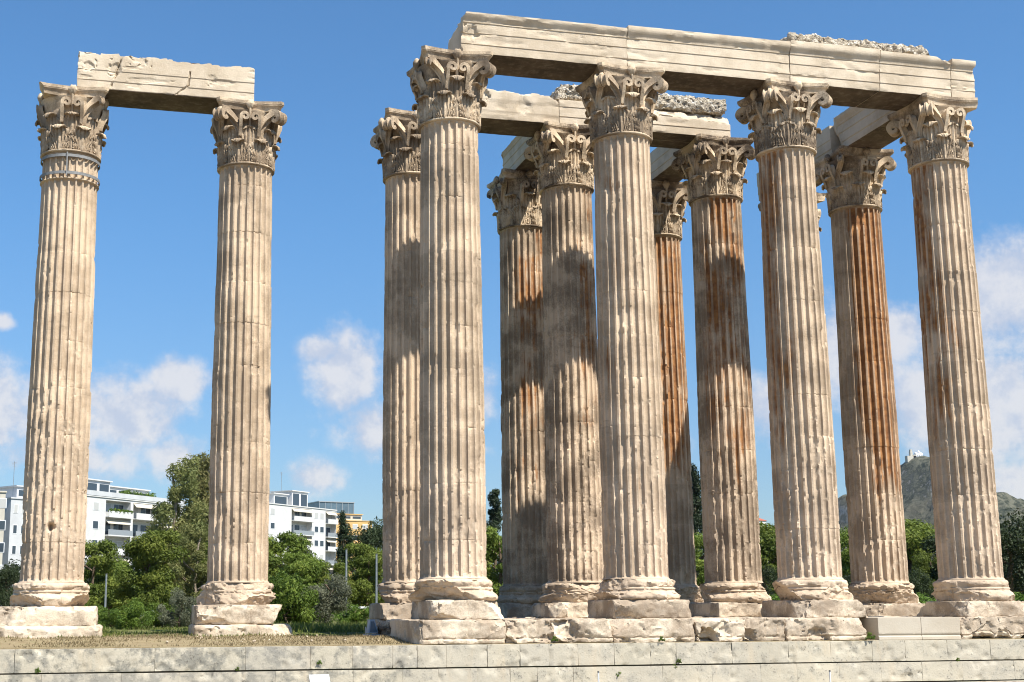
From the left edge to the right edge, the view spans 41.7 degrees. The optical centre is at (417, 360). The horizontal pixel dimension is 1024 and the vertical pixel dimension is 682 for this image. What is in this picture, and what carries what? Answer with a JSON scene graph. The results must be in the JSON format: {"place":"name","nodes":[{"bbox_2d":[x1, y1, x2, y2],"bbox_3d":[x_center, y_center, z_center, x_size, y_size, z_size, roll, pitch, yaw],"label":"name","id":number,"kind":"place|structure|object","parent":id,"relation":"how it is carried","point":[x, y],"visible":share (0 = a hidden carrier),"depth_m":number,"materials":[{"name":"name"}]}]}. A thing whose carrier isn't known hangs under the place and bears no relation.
{"place":"outdoors","nodes":[
{"label":"outdoors","id":0,"kind":"place"},
{"bbox_2d":[0,491,6,571],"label":"apartment building","id":1,"kind":"structure","parent":0,"point":[3,502],"depth_m":188.50,"materials":[{"name":"white paint"}]},
{"bbox_2d":[0,520,5,529],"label":"window","id":2,"kind":"structure","parent":1,"relation":"in","point":[2,522],"depth_m":188.38,"materials":[{"name":"glass"}]},
{"bbox_2d":[0,498,6,507],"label":"window","id":3,"kind":"structure","parent":1,"relation":"in","point":[3,501],"depth_m":188.94,"materials":[{"name":"white paint"}]},
{"bbox_2d":[0,461,87,584],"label":"apartment building","id":4,"kind":"structure","parent":0,"point":[12,537],"depth_m":203.61,"materials":[{"name":"white paint"}]},
{"bbox_2d":[84,478,184,615],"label":"apartment building","id":5,"kind":"structure","parent":0,"point":[118,515],"depth_m":227.31,"materials":[{"name":"white paint"}]},
{"bbox_2d":[92,520,98,528],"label":"window","id":6,"kind":"structure","parent":5,"relation":"in","point":[94,523],"depth_m":221.24,"materials":[{"name":"glass"}]},
{"bbox_2d":[105,522,110,534],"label":"window","id":7,"kind":"structure","parent":5,"relation":"in","point":[107,525],"depth_m":225.63,"materials":[{"name":"glass"}]},
{"bbox_2d":[113,524,122,529],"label":"window","id":8,"kind":"structure","parent":5,"relation":"in","point":[115,526],"depth_m":228.07,"materials":[{"name":"glass"}]},
{"bbox_2d":[133,524,137,535],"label":"window","id":9,"kind":"structure","parent":5,"relation":"in","point":[135,526],"depth_m":231.77,"materials":[{"name":"glass"}]},
{"bbox_2d":[140,525,148,531],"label":"window","id":10,"kind":"structure","parent":5,"relation":"in","point":[143,528],"depth_m":233.73,"materials":[{"name":"glass"}]},
{"bbox_2d":[140,508,149,513],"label":"window","id":11,"kind":"structure","parent":5,"relation":"in","point":[143,510],"depth_m":234.56,"materials":[{"name":"glass"}]},
{"bbox_2d":[8,625,371,638],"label":"green grass","id":12,"kind":"structure","parent":0,"point":[113,632],"depth_m":43.88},
{"bbox_2d":[268,472,337,613],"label":"apartment building","id":13,"kind":"structure","parent":0,"point":[291,510],"depth_m":300.60,"materials":[{"name":"white paint"}]},
{"bbox_2d":[308,501,371,610],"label":"apartment building","id":14,"kind":"structure","parent":0,"point":[354,520],"depth_m":373.81,"materials":[{"name":"white paint"}]},
{"bbox_2d":[0,616,1023,681],"bbox_3d":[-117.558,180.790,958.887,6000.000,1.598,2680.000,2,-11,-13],"label":"ground","id":15,"kind":"structure","parent":0,"point":[142,643],"depth_m":35.70,"materials":[{"name":"stone"}]},
{"bbox_2d":[0,562,20,606],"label":"broadleaf tree","id":16,"kind":"object","parent":15,"relation":"on","point":[8,572],"visible":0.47,"depth_m":83.43,"materials":[{"name":"green plant"}]},
{"bbox_2d":[0,81,108,638],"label":"marble column","id":17,"kind":"structure","parent":15,"relation":"on","point":[49,596],"depth_m":40.52,"materials":[{"name":"stone"}]},
{"bbox_2d":[84,604,102,623],"bbox_3d":[-14.897,11.408,59.870,2.014,1.512,2.342,-10,-14,41],"label":"bush","id":18,"kind":"object","parent":15,"relation":"on","point":[99,610],"visible":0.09,"depth_m":59.73,"materials":[{"name":"green plant"}]},
{"bbox_2d":[84,538,125,608],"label":"broadleaf tree","id":19,"kind":"object","parent":15,"relation":"on","point":[95,562],"visible":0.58,"depth_m":84.99,"materials":[{"name":"green plant"}]},
{"bbox_2d":[104,573,107,606],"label":"metal pole","id":20,"kind":"object","parent":15,"relation":"on","point":[105,600],"visible":0.55,"depth_m":77.48,"materials":[{"name":"metal"}]},
{"bbox_2d":[98,607,118,628],"bbox_3d":[-12.833,10.844,56.137,1.232,1.072,1.672,-1,-11,4],"label":"bush","id":21,"kind":"object","parent":15,"relation":"on","point":[108,621],"visible":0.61,"depth_m":55.91,"materials":[{"name":"green plant"}]},
{"bbox_2d":[88,558,143,614],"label":"pine tree","id":22,"kind":"object","parent":15,"relation":"on","point":[122,563],"visible":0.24,"depth_m":90.65,"materials":[{"name":"green plant"}]},
{"bbox_2d":[115,597,154,629],"bbox_3d":[-10.912,9.886,51.790,1.591,1.509,1.850,2,-11,-12],"label":"bush","id":23,"kind":"object","parent":15,"relation":"on","point":[130,616],"visible":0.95,"depth_m":51.36,"materials":[{"name":"green plant"}]},
{"bbox_2d":[112,528,189,614],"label":"broadleaf tree","id":24,"kind":"object","parent":15,"relation":"on","point":[142,550],"visible":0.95,"depth_m":81.03,"materials":[{"name":"green plant"}]},
{"bbox_2d":[141,602,186,627],"bbox_3d":[-11.027,11.200,58.655,2.324,1.354,1.713,-6,-12,28],"label":"bush","id":25,"kind":"object","parent":15,"relation":"on","point":[156,622],"visible":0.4,"depth_m":58.38,"materials":[{"name":"green plant"}]},
{"bbox_2d":[133,454,208,614],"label":"eucalyptus tree","id":26,"kind":"object","parent":15,"relation":"on","point":[187,487],"visible":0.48,"depth_m":96.25,"materials":[{"name":"green plant"}]},
{"bbox_2d":[157,587,196,627],"bbox_3d":[-10.086,10.546,57.051,1.929,1.891,1.813,-1,-11,7],"label":"olive tree","id":27,"kind":"object","parent":15,"relation":"on","point":[180,610],"visible":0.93,"depth_m":56.63,"materials":[{"name":"green plant"}]},
{"bbox_2d":[168,522,207,601],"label":"eucalyptus tree","id":28,"kind":"object","parent":15,"relation":"on","point":[190,570],"visible":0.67,"depth_m":92.26,"materials":[{"name":"green plant"}]},
{"bbox_2d":[171,450,209,591],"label":"eucalyptus tree","id":29,"kind":"object","parent":15,"relation":"on","point":[204,479],"visible":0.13,"depth_m":100.61,"materials":[{"name":"green plant"}]},
{"bbox_2d":[0,632,412,647],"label":"dry grass","id":30,"kind":"structure","parent":15,"relation":"on","point":[164,636],"depth_m":36.20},
{"bbox_2d":[192,542,273,592],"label":"pine tree","id":31,"kind":"object","parent":15,"relation":"on","point":[206,554],"visible":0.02,"depth_m":94.82,"materials":[{"name":"green plant"}]},
{"bbox_2d":[188,96,292,636],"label":"marble column","id":32,"kind":"structure","parent":15,"relation":"on","point":[236,595],"depth_m":41.77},
{"bbox_2d":[77,51,254,114],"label":"lintel block","id":33,"kind":"structure","parent":32,"relation":"on","point":[152,83],"depth_m":42.85,"materials":[{"name":"stone"}]},
{"bbox_2d":[268,550,293,598],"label":"tree","id":34,"kind":"object","parent":15,"relation":"on","point":[274,562],"visible":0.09,"depth_m":92.97,"materials":[{"name":"green plant"}]},
{"bbox_2d":[268,568,320,624],"bbox_3d":[-5.912,10.788,59.810,2.566,2.976,3.482,-9,-14,39],"label":"bush","id":35,"kind":"object","parent":15,"relation":"on","point":[295,604],"visible":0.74,"depth_m":59.76,"materials":[{"name":"green plant"}]},
{"bbox_2d":[268,530,328,599],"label":"tree","id":36,"kind":"object","parent":15,"relation":"on","point":[291,542],"visible":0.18,"depth_m":99.24,"materials":[{"name":"green plant"}]},
{"bbox_2d":[276,552,327,610],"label":"pine tree","id":37,"kind":"object","parent":15,"relation":"on","point":[308,567],"visible":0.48,"depth_m":87.71,"materials":[{"name":"green plant"}]},
{"bbox_2d":[291,605,342,623],"bbox_3d":[-4.993,12.138,64.199,2.511,1.616,2.919,-5,-11,23],"label":"bush","id":38,"kind":"object","parent":15,"relation":"on","point":[323,619],"visible":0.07,"depth_m":64.26,"materials":[{"name":"green plant"}]},
{"bbox_2d":[309,674,329,681],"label":"information panel","id":39,"kind":"object","parent":15,"relation":"on","point":[320,678],"visible":1,"depth_m":32.97,"materials":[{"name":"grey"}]},
{"bbox_2d":[273,620,366,632],"bbox_3d":[-3.846,10.259,51.920,7.942,0.500,16.882,2,-11,-13],"label":"weed fringe","id":40,"kind":"object","parent":15,"relation":"on","point":[316,626],"visible":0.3,"depth_m":45.65,"materials":[{"name":"green plant"}]},
{"bbox_2d":[301,573,351,623],"bbox_3d":[-4.343,11.173,62.362,2.852,2.661,3.118,3,-11,-19],"label":"olive tree","id":41,"kind":"object","parent":15,"relation":"on","point":[325,598],"visible":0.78,"depth_m":61.75,"materials":[{"name":"green plant"}]},
{"bbox_2d":[315,558,360,612],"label":"pine tree","id":42,"kind":"object","parent":15,"relation":"on","point":[338,568],"visible":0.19,"depth_m":97.85,"materials":[{"name":"green plant"}]},
{"bbox_2d":[332,510,354,616],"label":"cypress tree","id":43,"kind":"object","parent":15,"relation":"on","point":[345,534],"visible":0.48,"depth_m":107.25,"materials":[{"name":"green plant"}]},
{"bbox_2d":[345,549,347,601],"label":"metal pole","id":44,"kind":"object","parent":15,"relation":"on","point":[346,564],"visible":0.45,"depth_m":76.96,"materials":[{"name":"metal"}]},
{"bbox_2d":[333,603,368,623],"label":"bush","id":45,"kind":"object","parent":15,"relation":"on","point":[354,614],"visible":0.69,"depth_m":66.27,"materials":[{"name":"green plant"}]},
{"bbox_2d":[334,516,382,601],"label":"broadleaf tree","id":46,"kind":"object","parent":15,"relation":"on","point":[373,536],"visible":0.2,"depth_m":116.87,"materials":[{"name":"green plant"}]},
{"bbox_2d":[336,541,384,620],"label":"pine tree","id":47,"kind":"object","parent":15,"relation":"on","point":[362,563],"visible":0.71,"depth_m":102.51,"materials":[{"name":"green plant"}]},
{"bbox_2d":[363,620,379,635],"bbox_3d":[-1.349,7.785,38.984,0.426,0.500,0.320,6,-12,-31],"label":"ground floodlight","id":48,"kind":"object","parent":15,"relation":"on","point":[372,627],"visible":0.81,"depth_m":38.91,"materials":[{"name":"blue"}]},
{"bbox_2d":[375,553,377,602],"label":"metal pole","id":49,"kind":"object","parent":15,"relation":"on","point":[376,584],"visible":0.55,"depth_m":77.19,"materials":[{"name":"metal"}]},
{"bbox_2d":[372,620,390,636],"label":"step block","id":50,"kind":"structure","parent":15,"relation":"on","point":[384,628],"depth_m":38.70,"materials":[{"name":"stone"}]},
{"bbox_2d":[367,107,420,633],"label":"marble column","id":51,"kind":"structure","parent":15,"relation":"on","point":[395,140],"depth_m":42.85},
{"bbox_2d":[479,89,558,136],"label":"lintel block","id":52,"kind":"structure","parent":51,"relation":"on","point":[504,112],"depth_m":45.25,"materials":[{"name":"stone"}]},
{"bbox_2d":[390,619,505,644],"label":"step block","id":53,"kind":"structure","parent":15,"relation":"on","point":[450,631],"depth_m":35.56,"materials":[{"name":"stone"}]},
{"bbox_2d":[406,45,503,619],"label":"marble column","id":54,"kind":"structure","parent":53,"relation":"on","point":[448,88],"depth_m":38.02,"materials":[{"name":"stone"}]},
{"bbox_2d":[448,11,627,82],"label":"lintel block","id":55,"kind":"structure","parent":54,"relation":"on","point":[535,48],"depth_m":40.26,"materials":[{"name":"stone"}]},
{"bbox_2d":[485,526,502,602],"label":"pine tree","id":56,"kind":"object","parent":15,"relation":"on","point":[494,544],"visible":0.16,"depth_m":99.64,"materials":[{"name":"green plant"}]},
{"bbox_2d":[486,488,502,587],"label":"conifer tree","id":57,"kind":"object","parent":15,"relation":"on","point":[495,518],"visible":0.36,"depth_m":120.83,"materials":[{"name":"green plant"}]},
{"bbox_2d":[0,639,1023,681],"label":"retaining wall","id":58,"kind":"structure","parent":15,"relation":"on","point":[920,653],"depth_m":35.57,"materials":[{"name":"stone"}]},
{"bbox_2d":[0,558,1023,611],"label":"wood","id":59,"kind":"object","parent":15,"relation":"on","point":[16,566],"visible":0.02,"depth_m":138.78,"materials":[{"name":"green plant"}]},
{"bbox_2d":[502,618,553,642],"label":"step block","id":60,"kind":"structure","parent":15,"relation":"on","point":[524,630],"depth_m":36.07,"materials":[{"name":"stone"}]},
{"bbox_2d":[514,617,582,618],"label":"step block","id":61,"kind":"structure","parent":15,"relation":"on","point":[531,617],"depth_m":42.92,"materials":[{"name":"stone"}]},
{"bbox_2d":[524,121,603,617],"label":"marble column","id":62,"kind":"structure","parent":61,"relation":"on","point":[561,155],"depth_m":44.12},
{"bbox_2d":[557,99,589,124],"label":"lintel block","id":63,"kind":"structure","parent":62,"relation":"on","point":[571,111],"depth_m":45.57,"materials":[{"name":"stone"}]},
{"bbox_2d":[549,83,590,100],"bbox_3d":[5.394,-9.095,46.557,1.739,0.704,1.429,2,-11,-13],"label":"rubble","id":64,"kind":"object","parent":63,"relation":"on","point":[565,92],"visible":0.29,"depth_m":45.86,"materials":[{"name":"stone"}]},
{"bbox_2d":[650,140,688,148],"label":"lintel block","id":65,"kind":"structure","parent":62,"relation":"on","point":[667,144],"depth_m":47.45,"materials":[{"name":"stone"}]},
{"bbox_2d":[521,618,612,642],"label":"step block","id":66,"kind":"structure","parent":15,"relation":"on","point":[578,630],"depth_m":36.36,"materials":[{"name":"stone"}]},
{"bbox_2d":[580,618,694,642],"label":"step block","id":67,"kind":"structure","parent":15,"relation":"on","point":[642,630],"depth_m":36.79,"materials":[{"name":"stone"}]},
{"bbox_2d":[575,62,690,618],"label":"marble column","id":68,"kind":"structure","parent":67,"relation":"on","point":[637,582],"depth_m":39.26,"materials":[{"name":"stone"}]},
{"bbox_2d":[626,25,790,96],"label":"lintel block","id":69,"kind":"structure","parent":68,"relation":"on","point":[711,64],"depth_m":41.47,"materials":[{"name":"stone"}]},
{"bbox_2d":[691,463,704,577],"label":"cypress tree","id":70,"kind":"object","parent":15,"relation":"on","point":[697,504],"visible":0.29,"depth_m":129.68,"materials":[{"name":"green plant"}]},
{"bbox_2d":[694,532,704,593],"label":"tree","id":71,"kind":"object","parent":15,"relation":"on","point":[699,546],"visible":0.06,"depth_m":99.05,"materials":[{"name":"green plant"}]},
{"bbox_2d":[692,617,744,641],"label":"step block","id":72,"kind":"structure","parent":15,"relation":"on","point":[719,629],"depth_m":37.30,"materials":[{"name":"stone"}]},
{"bbox_2d":[709,617,784,640],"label":"step block","id":73,"kind":"structure","parent":15,"relation":"on","point":[765,629],"depth_m":37.55,"materials":[{"name":"stone"}]},
{"bbox_2d":[759,521,776,594],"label":"pine tree","id":74,"kind":"object","parent":15,"relation":"on","point":[767,542],"visible":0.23,"depth_m":103.30,"materials":[{"name":"green plant"}]},
{"bbox_2d":[760,563,777,597],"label":"broadleaf tree","id":75,"kind":"object","parent":15,"relation":"on","point":[769,577],"visible":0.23,"depth_m":86.57,"materials":[{"name":"green plant"}]},
{"bbox_2d":[740,617,866,640],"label":"step block","id":76,"kind":"structure","parent":15,"relation":"on","point":[826,628],"depth_m":37.98,"materials":[{"name":"stone"}]},
{"bbox_2d":[735,78,867,617],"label":"marble column","id":77,"kind":"structure","parent":76,"relation":"on","point":[781,117],"depth_m":40.54,"materials":[{"name":"stone"}]},
{"bbox_2d":[789,40,879,106],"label":"lintel block","id":78,"kind":"structure","parent":77,"relation":"on","point":[849,75],"depth_m":42.40,"materials":[{"name":"stone"}]},
{"bbox_2d":[839,525,850,582],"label":"pine tree","id":79,"kind":"object","parent":15,"relation":"on","point":[845,558],"visible":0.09,"depth_m":102.44,"materials":[{"name":"green plant"}]},
{"bbox_2d":[842,572,850,587],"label":"broadleaf tree","id":80,"kind":"object","parent":15,"relation":"on","point":[847,578],"visible":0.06,"depth_m":90.44,"materials":[{"name":"green plant"}]},
{"bbox_2d":[867,616,911,616],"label":"step block","id":81,"kind":"structure","parent":15,"relation":"on","point":[886,616],"depth_m":43.94,"materials":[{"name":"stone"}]},
{"bbox_2d":[814,145,924,615],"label":"marble column","id":82,"kind":"structure","parent":81,"relation":"on","point":[851,178],"depth_m":46.65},
{"bbox_2d":[833,107,901,148],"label":"lintel block","id":83,"kind":"structure","parent":82,"relation":"on","point":[856,127],"depth_m":47.09,"materials":[{"name":"stone"}]},
{"bbox_2d":[859,617,921,639],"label":"step block","id":84,"kind":"structure","parent":15,"relation":"on","point":[894,628],"depth_m":38.47,"materials":[{"name":"stone"}]},
{"bbox_2d":[904,518,934,576],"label":"pine tree","id":85,"kind":"object","parent":15,"relation":"on","point":[917,531],"visible":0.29,"depth_m":106.11,"materials":[{"name":"green plant"}]},
{"bbox_2d":[908,566,933,600],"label":"broadleaf tree","id":86,"kind":"object","parent":15,"relation":"on","point":[921,582],"visible":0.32,"depth_m":86.68,"materials":[{"name":"green plant"}]},
{"bbox_2d":[911,552,937,599],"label":"tree","id":87,"kind":"object","parent":15,"relation":"on","point":[922,560],"visible":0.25,"depth_m":100.32,"materials":[{"name":"green plant"}]},
{"bbox_2d":[917,592,935,603],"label":"bush","id":88,"kind":"object","parent":15,"relation":"on","point":[921,596],"visible":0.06,"depth_m":74.30,"materials":[{"name":"green plant"}]},
{"bbox_2d":[920,617,960,639],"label":"step block","id":89,"kind":"structure","parent":15,"relation":"on","point":[940,627],"depth_m":38.75,"materials":[{"name":"stone"}]},
{"bbox_2d":[901,616,1023,638],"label":"step block","id":90,"kind":"structure","parent":15,"relation":"on","point":[993,627],"depth_m":39.19,"materials":[{"name":"stone"}]},
{"bbox_2d":[886,92,1023,616],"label":"marble column","id":91,"kind":"structure","parent":90,"relation":"on","point":[935,130],"depth_m":41.79,"materials":[{"name":"stone"}]},
{"bbox_2d":[856,51,950,110],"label":"lintel block","id":92,"kind":"structure","parent":91,"relation":"on","point":[905,79],"depth_m":43.02,"materials":[{"name":"stone"}]},
{"bbox_2d":[780,32,929,55],"bbox_3d":[14.125,-9.982,43.535,5.343,0.545,1.550,2,-11,-13],"label":"rubble","id":93,"kind":"object","parent":92,"relation":"on","point":[894,47],"visible":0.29,"depth_m":42.82,"materials":[{"name":"stone"}]},
{"bbox_2d":[948,59,975,97],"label":"lintel block","id":94,"kind":"structure","parent":91,"relation":"on","point":[962,80],"depth_m":43.37,"materials":[{"name":"stone"}]},
{"bbox_2d":[919,535,1014,582],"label":"broadleaf tree","id":95,"kind":"object","parent":15,"relation":"on","point":[930,544],"visible":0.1,"depth_m":102.21,"materials":[{"name":"green plant"}]},
{"bbox_2d":[936,507,1023,593],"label":"broadleaf tree","id":96,"kind":"object","parent":15,"relation":"on","point":[1010,548],"visible":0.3,"depth_m":92.22,"materials":[{"name":"green plant"}]},
{"bbox_2d":[1002,521,1023,597],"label":"broadleaf tree","id":97,"kind":"object","parent":15,"relation":"on","point":[1007,558],"visible":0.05,"depth_m":101.07,"materials":[{"name":"green plant"}]},
{"bbox_2d":[1014,592,1023,601],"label":"bush","id":98,"kind":"object","parent":15,"relation":"on","point":[1018,596],"visible":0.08,"depth_m":77.70,"materials":[{"name":"green plant"}]},
{"bbox_2d":[0,0,1023,603],"label":"sky","id":99,"kind":"structure","parent":0,"point":[335,67],"materials":[{"name":"blue"}]},
{"bbox_2d":[487,168,547,616],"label":"marble column","id":100,"kind":"structure","parent":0,"point":[514,196],"depth_m":48.94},
{"bbox_2d":[501,136,538,171],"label":"lintel block","id":101,"kind":"structure","parent":100,"relation":"on","point":[513,157],"depth_m":49.94,"materials":[{"name":"stone"}]},
{"bbox_2d":[671,133,771,616],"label":"marble column","id":102,"kind":"structure","parent":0,"point":[712,167],"depth_m":45.37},
{"bbox_2d":[653,109,730,142],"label":"lintel block","id":103,"kind":"structure","parent":102,"relation":"on","point":[676,126],"depth_m":46.60,"materials":[{"name":"stone"}]},
{"bbox_2d":[655,93,726,116],"bbox_3d":[9.247,-8.930,47.458,3.182,0.699,1.463,2,-11,-13],"label":"rubble","id":104,"kind":"object","parent":103,"relation":"on","point":[686,104],"visible":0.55,"depth_m":46.89,"materials":[{"name":"stone"}]},
{"bbox_2d":[758,192,825,231],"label":"marble column","id":105,"kind":"structure","parent":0,"point":[820,197],"depth_m":53.08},
{"bbox_2d":[756,126,840,200],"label":"lintel block","id":106,"kind":"structure","parent":105,"relation":"on","point":[828,141],"depth_m":49.16,"materials":[{"name":"stone"}]},
{"bbox_2d":[838,456,1023,559],"bbox_3d":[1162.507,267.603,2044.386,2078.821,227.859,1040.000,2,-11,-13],"label":"hill","id":107,"kind":"structure","parent":0,"point":[916,486],"depth_m":1889.78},
{"bbox_2d":[905,449,922,462],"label":"hilltop chapel","id":108,"kind":"structure","parent":107,"relation":"on","point":[911,456],"depth_m":1958.97,"materials":[{"name":"white paint"}]},
{"bbox_3d":[9.396,9.762,49.448,3.781,0.699,3.672,2,-11,-13],"label":"step block","id":109,"kind":"object","parent":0,"visible":0},
{"bbox_2d":[651,180,703,602],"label":"marble column","id":110,"kind":"structure","parent":109,"relation":"on","point":[669,199],"depth_m":50.22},
{"bbox_2d":[650,147,683,181],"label":"lintel block","id":111,"kind":"structure","parent":110,"relation":"on","point":[661,159],"depth_m":50.73,"materials":[{"name":"stone"}]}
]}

